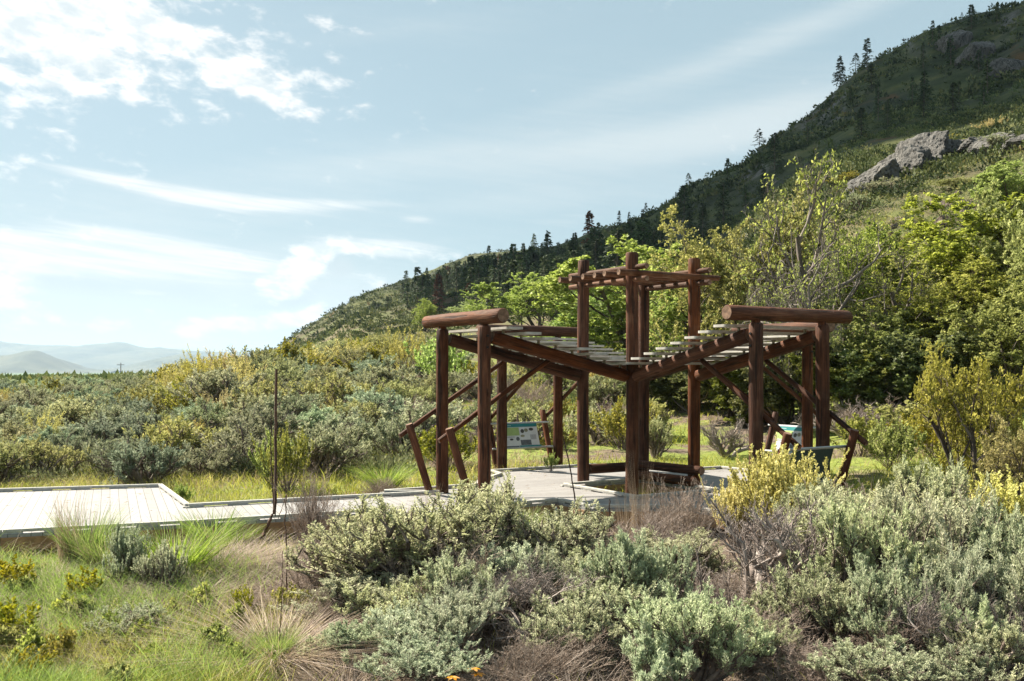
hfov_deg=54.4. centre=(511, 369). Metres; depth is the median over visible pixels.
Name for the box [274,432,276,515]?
dead stalk
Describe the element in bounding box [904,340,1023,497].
tall shrub
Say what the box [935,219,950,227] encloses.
boulder
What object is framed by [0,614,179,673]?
grass tuft
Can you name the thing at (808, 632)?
dry brush
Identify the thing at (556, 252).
conifer
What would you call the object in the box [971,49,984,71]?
conifer
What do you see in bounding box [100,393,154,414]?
sagebrush
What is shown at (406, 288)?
conifer
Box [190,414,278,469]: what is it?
sagebrush
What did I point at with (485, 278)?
conifer
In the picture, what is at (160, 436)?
sagebrush
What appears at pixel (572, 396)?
slope scrub
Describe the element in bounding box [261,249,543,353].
knoll scrub
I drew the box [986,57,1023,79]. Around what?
rock outcrop
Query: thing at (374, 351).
leafy shrub
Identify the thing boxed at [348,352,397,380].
sagebrush
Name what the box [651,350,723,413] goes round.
broadleaf tree
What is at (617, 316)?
broadleaf tree
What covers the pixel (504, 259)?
conifer
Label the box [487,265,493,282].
conifer
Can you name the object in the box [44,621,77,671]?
leafy weed
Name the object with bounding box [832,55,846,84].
conifer
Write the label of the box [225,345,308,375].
sagebrush
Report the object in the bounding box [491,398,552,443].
sagebrush
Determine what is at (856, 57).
conifer
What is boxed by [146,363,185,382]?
leafy shrub
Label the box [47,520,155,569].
grass tuft
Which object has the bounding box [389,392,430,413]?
dry brush
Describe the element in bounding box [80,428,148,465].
sagebrush
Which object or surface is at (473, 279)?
conifer
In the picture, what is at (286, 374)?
sagebrush
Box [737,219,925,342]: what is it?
broadleaf tree
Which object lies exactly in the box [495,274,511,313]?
conifer
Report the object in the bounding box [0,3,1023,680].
ground
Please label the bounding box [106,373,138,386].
sagebrush
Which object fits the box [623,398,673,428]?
sagebrush
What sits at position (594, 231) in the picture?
conifer
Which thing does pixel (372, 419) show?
sagebrush
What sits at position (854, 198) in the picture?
sagebrush
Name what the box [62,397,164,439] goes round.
sagebrush
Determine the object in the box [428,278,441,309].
conifer
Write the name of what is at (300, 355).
sagebrush
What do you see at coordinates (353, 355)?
sagebrush
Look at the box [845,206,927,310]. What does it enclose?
broadleaf tree
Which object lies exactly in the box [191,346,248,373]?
flowering shrub
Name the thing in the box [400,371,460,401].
sagebrush
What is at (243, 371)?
flowering shrub
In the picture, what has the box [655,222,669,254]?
conifer
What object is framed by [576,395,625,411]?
dry brush
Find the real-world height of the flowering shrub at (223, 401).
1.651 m
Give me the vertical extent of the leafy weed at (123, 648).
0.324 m
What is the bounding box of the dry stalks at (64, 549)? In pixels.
[44,467,92,568]
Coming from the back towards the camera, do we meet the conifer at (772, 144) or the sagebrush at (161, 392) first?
the conifer at (772, 144)
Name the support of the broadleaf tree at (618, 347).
on the ground at (892, 87)
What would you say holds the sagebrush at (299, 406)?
on the ground at (892, 87)
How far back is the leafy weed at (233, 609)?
9.99 m
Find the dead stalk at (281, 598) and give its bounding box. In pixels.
[279,552,282,640]
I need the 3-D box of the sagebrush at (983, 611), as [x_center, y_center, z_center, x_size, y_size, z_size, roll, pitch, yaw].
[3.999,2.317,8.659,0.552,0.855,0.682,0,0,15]
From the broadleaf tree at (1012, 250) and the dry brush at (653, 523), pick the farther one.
the broadleaf tree at (1012, 250)
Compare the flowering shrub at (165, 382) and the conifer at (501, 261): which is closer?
the flowering shrub at (165, 382)
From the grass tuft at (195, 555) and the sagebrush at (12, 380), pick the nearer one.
the grass tuft at (195, 555)
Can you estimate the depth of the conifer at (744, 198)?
166.31 m
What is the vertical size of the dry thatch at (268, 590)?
0.311 m
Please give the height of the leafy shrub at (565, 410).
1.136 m
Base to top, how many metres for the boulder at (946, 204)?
0.674 m
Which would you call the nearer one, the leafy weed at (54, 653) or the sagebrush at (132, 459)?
the leafy weed at (54, 653)
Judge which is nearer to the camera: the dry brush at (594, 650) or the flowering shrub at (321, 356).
the dry brush at (594, 650)
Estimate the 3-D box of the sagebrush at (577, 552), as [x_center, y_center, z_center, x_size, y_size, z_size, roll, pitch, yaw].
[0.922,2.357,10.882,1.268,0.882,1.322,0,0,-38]
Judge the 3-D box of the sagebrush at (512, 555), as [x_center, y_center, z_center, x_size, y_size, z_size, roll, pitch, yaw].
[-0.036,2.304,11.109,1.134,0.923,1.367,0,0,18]
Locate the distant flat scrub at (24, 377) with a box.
[0,348,306,383]
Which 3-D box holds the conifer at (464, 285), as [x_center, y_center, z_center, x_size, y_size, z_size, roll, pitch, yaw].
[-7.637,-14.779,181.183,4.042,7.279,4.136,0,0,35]
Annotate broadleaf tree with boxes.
[411,298,438,331]
[447,301,484,312]
[459,272,569,325]
[514,321,568,347]
[525,234,750,350]
[533,344,594,393]
[543,290,654,346]
[589,342,659,384]
[609,349,684,406]
[621,269,737,351]
[645,204,787,351]
[649,249,745,351]
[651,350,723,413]
[699,171,853,342]
[700,357,794,424]
[718,339,851,424]
[725,229,844,418]
[730,147,900,338]
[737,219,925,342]
[751,200,878,326]
[784,348,900,423]
[803,301,950,364]
[830,348,940,415]
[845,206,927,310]
[849,244,973,339]
[860,239,948,323]
[861,191,1023,292]
[870,252,1023,354]
[875,330,1018,411]
[921,177,981,186]
[935,278,1023,402]
[965,179,1023,294]
[969,158,1023,210]
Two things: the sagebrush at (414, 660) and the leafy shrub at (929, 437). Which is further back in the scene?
the leafy shrub at (929, 437)
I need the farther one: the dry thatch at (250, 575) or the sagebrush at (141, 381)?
the sagebrush at (141, 381)
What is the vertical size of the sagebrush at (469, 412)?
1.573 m
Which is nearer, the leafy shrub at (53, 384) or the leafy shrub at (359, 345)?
the leafy shrub at (53, 384)
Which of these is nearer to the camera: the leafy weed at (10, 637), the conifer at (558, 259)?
the leafy weed at (10, 637)
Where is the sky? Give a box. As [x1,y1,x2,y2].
[0,0,1023,351]
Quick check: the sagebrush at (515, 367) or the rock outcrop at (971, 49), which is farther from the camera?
the rock outcrop at (971, 49)
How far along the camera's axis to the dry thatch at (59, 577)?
11.52 m
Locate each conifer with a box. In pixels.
[384,297,390,310]
[399,281,406,300]
[401,283,414,308]
[402,270,409,290]
[409,267,424,307]
[411,274,428,307]
[419,288,427,306]
[425,274,430,299]
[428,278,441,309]
[432,273,448,310]
[435,270,444,299]
[439,268,450,290]
[443,274,450,293]
[450,261,460,290]
[450,269,454,288]
[455,261,461,280]
[456,271,467,303]
[457,287,467,309]
[458,267,466,295]
[460,256,474,296]
[463,267,477,300]
[466,265,480,301]
[470,280,480,304]
[472,265,482,295]
[478,259,484,271]
[480,277,492,303]
[482,260,491,283]
[483,255,495,278]
[485,268,502,308]
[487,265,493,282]
[492,259,498,267]
[492,270,504,307]
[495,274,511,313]
[497,255,507,273]
[500,256,510,272]
[500,260,512,289]
[504,259,518,306]
[508,243,517,261]
[510,255,525,285]
[514,268,525,310]
[515,259,527,284]
[520,243,526,256]
[524,258,530,271]
[525,245,534,258]
[526,251,539,272]
[529,262,541,278]
[530,234,538,246]
[532,269,541,281]
[533,255,555,310]
[539,230,554,254]
[542,254,552,274]
[549,253,557,267]
[550,256,561,297]
[554,242,561,255]
[564,240,580,285]
[567,232,581,250]
[568,250,577,270]
[575,251,598,297]
[581,211,597,242]
[581,241,589,253]
[583,235,597,254]
[590,239,605,269]
[591,227,598,239]
[591,237,605,263]
[595,231,603,240]
[597,228,625,290]
[620,228,632,262]
[627,223,635,240]
[630,219,648,242]
[633,221,651,255]
[638,209,645,219]
[643,226,654,247]
[646,228,660,264]
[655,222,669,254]
[673,185,693,221]
[675,188,683,210]
[681,210,696,236]
[694,202,710,237]
[713,181,733,221]
[722,158,732,183]
[741,185,749,208]
[753,128,764,150]
[756,166,770,198]
[762,132,786,169]
[805,124,811,143]
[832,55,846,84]
[846,87,854,102]
[848,53,861,75]
[851,107,870,135]
[859,38,872,70]
[862,63,877,89]
[872,80,883,119]
[907,76,917,101]
[914,70,934,103]
[915,86,932,117]
[919,42,926,68]
[928,20,936,40]
[932,25,941,48]
[943,82,963,112]
[944,35,956,64]
[953,81,962,102]
[962,4,980,28]
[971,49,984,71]
[978,81,989,105]
[979,58,995,95]
[993,3,999,21]
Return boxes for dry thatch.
[1,569,227,624]
[3,558,239,623]
[8,524,320,597]
[37,558,323,621]
[75,546,323,614]
[107,538,319,606]
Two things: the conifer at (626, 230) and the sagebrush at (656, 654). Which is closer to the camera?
the sagebrush at (656, 654)
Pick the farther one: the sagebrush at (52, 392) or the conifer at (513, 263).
the conifer at (513, 263)
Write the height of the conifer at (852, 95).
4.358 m
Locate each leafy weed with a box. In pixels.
[0,553,36,585]
[0,596,40,634]
[0,624,20,657]
[0,643,57,680]
[5,575,36,595]
[10,624,59,661]
[15,606,36,620]
[32,561,45,576]
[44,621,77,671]
[48,592,89,619]
[60,596,98,619]
[64,565,103,598]
[76,625,90,640]
[95,631,115,653]
[96,609,118,627]
[99,657,137,680]
[103,614,134,635]
[107,598,133,611]
[112,635,141,662]
[127,618,165,642]
[143,641,166,662]
[153,627,189,644]
[164,597,189,625]
[186,581,214,610]
[195,567,215,579]
[197,619,234,653]
[209,616,234,634]
[214,636,236,657]
[219,601,249,636]
[229,642,257,669]
[231,584,253,613]
[271,581,313,615]
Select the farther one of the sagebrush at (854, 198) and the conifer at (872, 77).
the conifer at (872, 77)
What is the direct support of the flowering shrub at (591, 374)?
on the ground at (892, 87)
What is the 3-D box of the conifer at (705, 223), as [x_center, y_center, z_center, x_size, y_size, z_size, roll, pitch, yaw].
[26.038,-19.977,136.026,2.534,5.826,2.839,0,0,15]
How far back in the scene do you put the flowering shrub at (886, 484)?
15.33 m
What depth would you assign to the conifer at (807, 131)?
194.51 m
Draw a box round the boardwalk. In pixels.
[0,463,864,554]
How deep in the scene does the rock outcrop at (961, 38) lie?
255.95 m
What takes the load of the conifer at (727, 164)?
on the ground at (892, 87)
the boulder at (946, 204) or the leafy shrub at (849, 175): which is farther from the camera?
the leafy shrub at (849, 175)
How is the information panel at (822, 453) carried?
attached to the log pavilion
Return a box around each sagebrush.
[0,378,21,391]
[0,383,61,406]
[0,387,10,395]
[0,398,29,417]
[0,406,47,436]
[0,419,38,442]
[0,434,91,474]
[0,439,28,449]
[0,441,34,485]
[5,377,18,390]
[5,400,38,416]
[13,406,58,428]
[15,386,64,406]
[15,394,108,426]
[16,424,86,450]
[22,379,42,387]
[29,398,95,422]
[34,425,65,437]
[39,374,68,387]
[41,426,104,461]
[46,387,110,419]
[54,383,82,399]
[55,373,103,391]
[56,412,142,454]
[58,389,97,397]
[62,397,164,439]
[63,373,103,387]
[66,599,178,646]
[70,385,121,398]
[74,384,97,393]
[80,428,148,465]
[81,394,118,413]
[83,429,191,478]
[93,382,125,397]
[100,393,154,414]
[100,435,189,484]
[101,520,151,587]
[102,388,146,399]
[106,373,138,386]
[109,405,185,439]
[114,379,136,389]
[118,370,159,385]
[118,380,164,395]
[121,411,241,459]
[124,377,163,390]
[128,538,192,593]
[139,384,179,412]
[161,359,204,374]
[165,364,261,413]
[173,397,237,432]
[173,399,220,420]
[173,441,241,478]
[184,360,222,377]
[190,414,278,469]
[217,408,243,427]
[223,392,274,415]
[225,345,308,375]
[226,403,306,439]
[228,378,295,404]
[243,373,287,394]
[253,356,312,386]
[257,390,334,419]
[268,564,427,628]
[273,501,428,604]
[281,352,316,377]
[285,478,519,588]
[286,403,346,436]
[288,375,327,398]
[289,370,381,408]
[290,420,373,477]
[293,631,343,674]
[296,348,339,371]
[298,362,341,383]
[303,363,354,384]
[306,405,386,442]
[310,341,344,352]
[314,613,402,673]
[316,335,363,351]
[316,493,438,560]
[324,386,354,406]
[325,433,386,466]
[328,396,381,422]
[329,343,352,371]
[330,573,439,628]
[336,356,426,393]
[337,351,357,368]
[340,343,391,374]
[344,384,404,422]
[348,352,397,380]
[348,413,384,441]
[351,592,459,657]
[353,622,492,680]
[358,334,397,355]
[361,332,390,342]
[368,416,426,456]
[370,377,434,406]
[372,397,477,444]
[380,330,403,341]
[398,331,434,344]
[400,334,434,349]
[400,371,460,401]
[404,546,522,640]
[408,341,466,359]
[408,574,510,658]
[410,348,435,372]
[413,384,435,403]
[414,364,433,376]
[423,352,470,373]
[444,470,542,556]
[448,368,523,402]
[448,369,494,400]
[448,397,473,426]
[449,395,514,436]
[454,352,474,372]
[460,540,553,619]
[471,495,618,594]
[472,390,523,407]
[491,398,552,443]
[498,540,581,616]
[506,588,624,666]
[507,363,536,382]
[527,372,571,393]
[540,567,668,666]
[547,399,625,445]
[548,542,614,606]
[566,374,625,410]
[569,525,713,610]
[613,581,775,680]
[616,523,740,593]
[619,392,625,410]
[619,612,701,680]
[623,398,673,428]
[649,415,676,458]
[722,603,801,673]
[743,561,865,656]
[750,480,945,573]
[767,490,943,637]
[769,474,875,573]
[798,633,955,680]
[825,467,972,529]
[833,547,968,655]
[840,191,884,209]
[850,480,1001,626]
[861,176,907,190]
[865,452,1001,518]
[891,538,1020,640]
[900,631,1008,680]
[924,610,1023,680]
[931,495,1023,597]
[937,591,1006,656]
[975,547,1023,668]
[977,131,1018,148]
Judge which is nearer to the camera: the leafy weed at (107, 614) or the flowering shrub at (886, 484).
the leafy weed at (107, 614)
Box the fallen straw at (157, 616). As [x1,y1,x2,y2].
[0,526,368,680]
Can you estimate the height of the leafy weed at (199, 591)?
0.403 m
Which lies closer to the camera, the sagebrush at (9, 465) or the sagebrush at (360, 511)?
the sagebrush at (360, 511)
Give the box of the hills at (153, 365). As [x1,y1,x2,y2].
[104,354,221,371]
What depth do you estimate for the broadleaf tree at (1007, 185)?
51.48 m
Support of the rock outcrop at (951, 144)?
on the ground at (892, 87)
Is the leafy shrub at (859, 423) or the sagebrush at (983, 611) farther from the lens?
the leafy shrub at (859, 423)
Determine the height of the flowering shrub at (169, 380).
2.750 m
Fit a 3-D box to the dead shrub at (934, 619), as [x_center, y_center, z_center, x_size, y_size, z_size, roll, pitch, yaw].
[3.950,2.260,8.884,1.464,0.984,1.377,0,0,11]
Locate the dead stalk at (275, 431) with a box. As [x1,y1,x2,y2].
[255,369,277,548]
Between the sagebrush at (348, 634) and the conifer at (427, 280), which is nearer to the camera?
the sagebrush at (348, 634)
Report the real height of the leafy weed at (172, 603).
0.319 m
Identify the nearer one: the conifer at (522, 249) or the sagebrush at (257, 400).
the sagebrush at (257, 400)
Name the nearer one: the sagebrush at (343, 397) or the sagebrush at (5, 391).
the sagebrush at (343, 397)
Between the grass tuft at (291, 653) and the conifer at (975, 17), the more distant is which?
the conifer at (975, 17)
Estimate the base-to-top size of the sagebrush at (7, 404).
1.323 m
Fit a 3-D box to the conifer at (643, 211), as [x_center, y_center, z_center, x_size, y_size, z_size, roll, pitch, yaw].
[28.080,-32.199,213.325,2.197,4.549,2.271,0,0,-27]
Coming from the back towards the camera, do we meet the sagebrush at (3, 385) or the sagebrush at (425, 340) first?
the sagebrush at (425, 340)
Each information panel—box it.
[491,421,552,449]
[764,424,815,453]
[776,445,845,482]
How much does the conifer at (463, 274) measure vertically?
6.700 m
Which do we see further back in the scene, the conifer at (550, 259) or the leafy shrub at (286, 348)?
the conifer at (550, 259)
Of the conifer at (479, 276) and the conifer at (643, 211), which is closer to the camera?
the conifer at (479, 276)
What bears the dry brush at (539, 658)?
on the ground at (892, 87)
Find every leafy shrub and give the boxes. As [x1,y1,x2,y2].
[26,376,63,392]
[59,391,86,402]
[106,382,166,418]
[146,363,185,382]
[146,375,202,415]
[172,482,196,500]
[247,428,293,488]
[249,419,314,493]
[256,336,326,376]
[334,343,397,373]
[342,336,366,347]
[344,340,385,350]
[402,328,469,376]
[415,420,496,468]
[452,360,496,383]
[493,393,541,412]
[539,422,576,448]
[541,452,559,470]
[544,396,576,418]
[589,395,658,449]
[825,170,859,183]
[830,408,896,456]
[857,415,927,468]
[863,396,976,439]
[885,410,981,457]
[918,432,1012,487]
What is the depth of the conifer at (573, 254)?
132.71 m
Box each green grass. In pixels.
[0,438,1018,680]
[0,531,304,680]
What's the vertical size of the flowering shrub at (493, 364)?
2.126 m
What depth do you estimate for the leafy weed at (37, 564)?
12.69 m
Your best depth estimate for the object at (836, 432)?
29.34 m
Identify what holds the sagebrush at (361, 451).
on the ground at (892, 87)
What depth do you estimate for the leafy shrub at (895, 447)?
22.34 m
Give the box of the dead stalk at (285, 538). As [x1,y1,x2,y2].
[278,494,287,606]
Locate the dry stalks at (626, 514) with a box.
[605,483,638,534]
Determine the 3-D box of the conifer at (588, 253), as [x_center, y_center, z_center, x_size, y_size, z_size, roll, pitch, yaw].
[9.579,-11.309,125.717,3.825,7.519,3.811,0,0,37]
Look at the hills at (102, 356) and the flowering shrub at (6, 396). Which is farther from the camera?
the hills at (102, 356)
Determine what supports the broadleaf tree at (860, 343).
on the ground at (892, 87)
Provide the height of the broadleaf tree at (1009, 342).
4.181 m
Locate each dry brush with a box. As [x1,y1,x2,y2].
[253,530,332,600]
[270,461,352,551]
[272,580,384,630]
[356,474,402,493]
[378,530,568,633]
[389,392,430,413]
[449,422,495,449]
[471,626,608,680]
[494,375,566,409]
[521,624,632,677]
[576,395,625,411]
[579,520,659,561]
[580,619,637,660]
[596,497,716,546]
[628,471,727,543]
[693,600,864,655]
[694,547,856,625]
[739,472,867,546]
[756,633,849,680]
[831,393,946,432]
[836,610,968,675]
[956,484,1015,532]
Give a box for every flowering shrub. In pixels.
[0,389,13,401]
[21,407,73,431]
[138,416,205,438]
[152,360,186,389]
[154,374,185,387]
[160,343,224,390]
[163,357,208,377]
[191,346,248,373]
[191,386,244,412]
[211,351,275,398]
[232,365,265,388]
[297,345,343,367]
[313,339,397,364]
[319,399,336,409]
[357,363,425,385]
[379,324,428,376]
[466,358,526,388]
[492,372,552,398]
[567,372,609,385]
[698,468,754,548]
[728,432,849,549]
[863,481,896,498]
[962,464,1023,536]
[970,114,1008,128]
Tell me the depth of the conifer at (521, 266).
148.55 m
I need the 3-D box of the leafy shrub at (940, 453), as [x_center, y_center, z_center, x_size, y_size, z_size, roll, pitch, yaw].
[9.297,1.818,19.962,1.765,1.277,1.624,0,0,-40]
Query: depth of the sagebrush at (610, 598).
9.60 m
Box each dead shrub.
[414,544,605,647]
[662,488,866,623]
[700,410,772,456]
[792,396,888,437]
[875,563,1023,664]
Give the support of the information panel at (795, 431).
attached to the log pavilion
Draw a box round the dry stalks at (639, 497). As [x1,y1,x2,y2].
[622,453,653,542]
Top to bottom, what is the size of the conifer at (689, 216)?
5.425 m
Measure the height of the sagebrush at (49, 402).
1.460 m
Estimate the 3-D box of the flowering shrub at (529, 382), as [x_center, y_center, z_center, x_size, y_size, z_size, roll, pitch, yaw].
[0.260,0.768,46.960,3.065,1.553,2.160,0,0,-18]
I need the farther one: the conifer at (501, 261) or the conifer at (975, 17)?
the conifer at (975, 17)
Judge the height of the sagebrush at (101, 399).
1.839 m
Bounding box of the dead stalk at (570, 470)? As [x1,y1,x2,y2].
[563,436,576,514]
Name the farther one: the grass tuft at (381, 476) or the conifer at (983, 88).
the conifer at (983, 88)
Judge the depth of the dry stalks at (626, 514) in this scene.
13.98 m
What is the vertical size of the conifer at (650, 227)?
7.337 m
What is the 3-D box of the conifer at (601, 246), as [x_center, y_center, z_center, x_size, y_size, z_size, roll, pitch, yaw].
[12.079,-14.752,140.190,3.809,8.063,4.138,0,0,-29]
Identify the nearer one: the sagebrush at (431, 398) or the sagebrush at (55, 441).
the sagebrush at (55, 441)
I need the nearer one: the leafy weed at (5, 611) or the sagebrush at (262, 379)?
the leafy weed at (5, 611)
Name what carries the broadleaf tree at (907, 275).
on the ground at (892, 87)
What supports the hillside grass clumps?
on the ground at (892, 87)
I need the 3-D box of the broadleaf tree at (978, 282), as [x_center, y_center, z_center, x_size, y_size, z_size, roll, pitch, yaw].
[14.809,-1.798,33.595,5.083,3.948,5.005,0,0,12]
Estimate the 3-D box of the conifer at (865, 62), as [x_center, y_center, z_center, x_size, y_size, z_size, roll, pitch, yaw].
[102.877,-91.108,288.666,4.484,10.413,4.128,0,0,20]
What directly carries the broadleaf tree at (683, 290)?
on the ground at (892, 87)
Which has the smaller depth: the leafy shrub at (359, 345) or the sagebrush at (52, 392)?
the sagebrush at (52, 392)
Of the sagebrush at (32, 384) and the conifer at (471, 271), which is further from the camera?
the conifer at (471, 271)
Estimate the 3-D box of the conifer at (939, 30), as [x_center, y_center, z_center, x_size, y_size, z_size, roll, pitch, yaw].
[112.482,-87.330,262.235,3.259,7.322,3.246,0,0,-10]
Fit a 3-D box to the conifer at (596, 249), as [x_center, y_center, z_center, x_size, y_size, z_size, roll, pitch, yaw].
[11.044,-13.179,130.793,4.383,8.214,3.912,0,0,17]
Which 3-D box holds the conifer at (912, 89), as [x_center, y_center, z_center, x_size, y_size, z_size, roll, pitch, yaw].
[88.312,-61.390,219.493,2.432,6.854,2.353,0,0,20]
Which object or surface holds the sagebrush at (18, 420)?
on the ground at (892, 87)
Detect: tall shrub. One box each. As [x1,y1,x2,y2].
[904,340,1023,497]
[970,412,1023,496]
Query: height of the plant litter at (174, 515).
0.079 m
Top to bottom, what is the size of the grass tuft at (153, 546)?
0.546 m
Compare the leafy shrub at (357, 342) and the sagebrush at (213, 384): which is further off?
the leafy shrub at (357, 342)
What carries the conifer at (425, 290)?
on the ground at (892, 87)
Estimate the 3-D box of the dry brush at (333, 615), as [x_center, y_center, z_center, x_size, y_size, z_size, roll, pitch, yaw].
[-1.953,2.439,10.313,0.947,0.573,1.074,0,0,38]
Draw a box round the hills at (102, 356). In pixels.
[0,341,255,369]
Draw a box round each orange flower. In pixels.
[446,676,458,680]
[468,667,483,676]
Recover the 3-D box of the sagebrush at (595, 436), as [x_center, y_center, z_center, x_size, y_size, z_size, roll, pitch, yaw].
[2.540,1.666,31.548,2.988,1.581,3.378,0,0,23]
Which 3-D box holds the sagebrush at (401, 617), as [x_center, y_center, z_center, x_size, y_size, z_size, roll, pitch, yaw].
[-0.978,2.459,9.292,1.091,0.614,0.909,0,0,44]
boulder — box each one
[887,217,905,228]
[934,215,951,222]
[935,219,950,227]
[940,201,953,208]
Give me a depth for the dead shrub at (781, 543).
10.46 m
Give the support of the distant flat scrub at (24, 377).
on the ground at (892, 87)
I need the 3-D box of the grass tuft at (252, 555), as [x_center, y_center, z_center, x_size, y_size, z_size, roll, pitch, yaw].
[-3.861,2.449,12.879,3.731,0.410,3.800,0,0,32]
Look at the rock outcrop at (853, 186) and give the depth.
73.21 m
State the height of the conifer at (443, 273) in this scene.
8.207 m
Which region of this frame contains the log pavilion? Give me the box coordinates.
[398,252,868,494]
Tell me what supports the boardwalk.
on the ground at (892, 87)
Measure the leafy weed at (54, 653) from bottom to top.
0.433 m
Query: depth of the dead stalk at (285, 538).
11.30 m
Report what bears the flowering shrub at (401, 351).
on the ground at (892, 87)
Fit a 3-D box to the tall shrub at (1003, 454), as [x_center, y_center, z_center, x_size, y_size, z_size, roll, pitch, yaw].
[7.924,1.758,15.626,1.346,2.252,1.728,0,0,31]
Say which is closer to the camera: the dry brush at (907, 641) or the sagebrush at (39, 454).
the dry brush at (907, 641)
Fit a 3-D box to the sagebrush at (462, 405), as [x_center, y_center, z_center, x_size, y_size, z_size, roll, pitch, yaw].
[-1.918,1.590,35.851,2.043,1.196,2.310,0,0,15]
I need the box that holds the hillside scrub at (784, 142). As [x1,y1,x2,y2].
[260,0,1023,351]
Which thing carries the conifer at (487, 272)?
on the ground at (892, 87)
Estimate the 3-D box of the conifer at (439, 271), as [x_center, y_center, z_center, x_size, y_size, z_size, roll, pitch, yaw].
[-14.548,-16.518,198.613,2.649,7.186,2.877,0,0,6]
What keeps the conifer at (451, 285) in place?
on the ground at (892, 87)
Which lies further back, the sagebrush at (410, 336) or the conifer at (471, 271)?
the conifer at (471, 271)
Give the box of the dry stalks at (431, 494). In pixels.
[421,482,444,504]
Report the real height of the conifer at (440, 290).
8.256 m
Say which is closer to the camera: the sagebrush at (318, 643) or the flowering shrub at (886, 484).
the sagebrush at (318, 643)
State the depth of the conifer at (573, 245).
141.12 m
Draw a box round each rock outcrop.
[844,179,870,196]
[850,158,901,190]
[877,145,931,175]
[895,130,949,161]
[934,30,972,52]
[945,139,963,155]
[952,137,980,155]
[954,41,995,66]
[967,132,1017,156]
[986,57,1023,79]
[1000,134,1023,154]
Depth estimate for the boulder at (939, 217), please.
55.40 m
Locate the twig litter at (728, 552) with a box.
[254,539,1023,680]
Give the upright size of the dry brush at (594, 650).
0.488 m
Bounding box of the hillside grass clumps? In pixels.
[277,14,1023,350]
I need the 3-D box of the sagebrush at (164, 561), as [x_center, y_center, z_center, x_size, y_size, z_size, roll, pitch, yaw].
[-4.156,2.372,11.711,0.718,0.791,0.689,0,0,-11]
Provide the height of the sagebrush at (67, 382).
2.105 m
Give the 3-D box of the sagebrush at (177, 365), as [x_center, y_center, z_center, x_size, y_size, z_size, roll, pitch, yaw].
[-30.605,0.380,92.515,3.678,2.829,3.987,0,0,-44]
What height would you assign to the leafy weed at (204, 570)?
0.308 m
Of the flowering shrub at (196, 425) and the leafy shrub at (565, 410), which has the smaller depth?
the flowering shrub at (196, 425)
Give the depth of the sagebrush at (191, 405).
38.31 m
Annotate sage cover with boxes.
[0,355,463,483]
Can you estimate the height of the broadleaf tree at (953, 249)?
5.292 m
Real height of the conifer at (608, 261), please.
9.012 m
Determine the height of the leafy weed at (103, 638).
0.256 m
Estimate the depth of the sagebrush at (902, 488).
12.39 m
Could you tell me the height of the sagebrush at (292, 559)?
1.208 m
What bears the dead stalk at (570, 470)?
on the ground at (892, 87)
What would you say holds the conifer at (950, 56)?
on the ground at (892, 87)
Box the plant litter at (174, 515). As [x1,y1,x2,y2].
[18,469,718,532]
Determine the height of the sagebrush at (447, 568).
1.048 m
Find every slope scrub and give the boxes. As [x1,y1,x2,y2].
[356,70,1023,335]
[532,96,1023,406]
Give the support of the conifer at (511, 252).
on the ground at (892, 87)
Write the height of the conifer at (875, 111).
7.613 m
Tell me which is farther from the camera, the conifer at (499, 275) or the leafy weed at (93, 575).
the conifer at (499, 275)
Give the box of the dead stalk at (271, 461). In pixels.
[270,410,274,513]
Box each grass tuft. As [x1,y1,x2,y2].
[0,558,117,603]
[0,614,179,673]
[15,586,253,646]
[24,495,142,564]
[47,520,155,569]
[55,586,452,680]
[70,530,303,575]
[85,530,210,575]
[86,508,262,578]
[86,569,302,621]
[165,502,267,545]
[191,521,269,548]
[214,642,482,680]
[239,616,320,662]
[333,458,427,489]
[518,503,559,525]
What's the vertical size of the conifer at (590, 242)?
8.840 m
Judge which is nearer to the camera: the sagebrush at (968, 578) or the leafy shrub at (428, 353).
the sagebrush at (968, 578)
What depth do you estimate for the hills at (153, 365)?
6528.64 m
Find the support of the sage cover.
on the ground at (892, 87)
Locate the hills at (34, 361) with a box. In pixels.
[0,350,121,372]
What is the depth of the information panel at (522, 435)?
24.29 m
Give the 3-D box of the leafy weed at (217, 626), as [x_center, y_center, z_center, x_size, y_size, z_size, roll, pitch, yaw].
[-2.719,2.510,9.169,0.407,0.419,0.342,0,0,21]
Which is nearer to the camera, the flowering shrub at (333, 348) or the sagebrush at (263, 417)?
the sagebrush at (263, 417)
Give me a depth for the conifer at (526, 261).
169.42 m
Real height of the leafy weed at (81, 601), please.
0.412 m
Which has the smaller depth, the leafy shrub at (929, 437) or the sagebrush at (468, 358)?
the leafy shrub at (929, 437)
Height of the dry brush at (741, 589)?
0.810 m
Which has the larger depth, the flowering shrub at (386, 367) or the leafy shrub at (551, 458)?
the flowering shrub at (386, 367)
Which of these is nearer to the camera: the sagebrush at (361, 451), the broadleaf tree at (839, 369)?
the sagebrush at (361, 451)
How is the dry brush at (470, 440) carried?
on the ground at (892, 87)
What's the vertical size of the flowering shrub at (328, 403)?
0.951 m

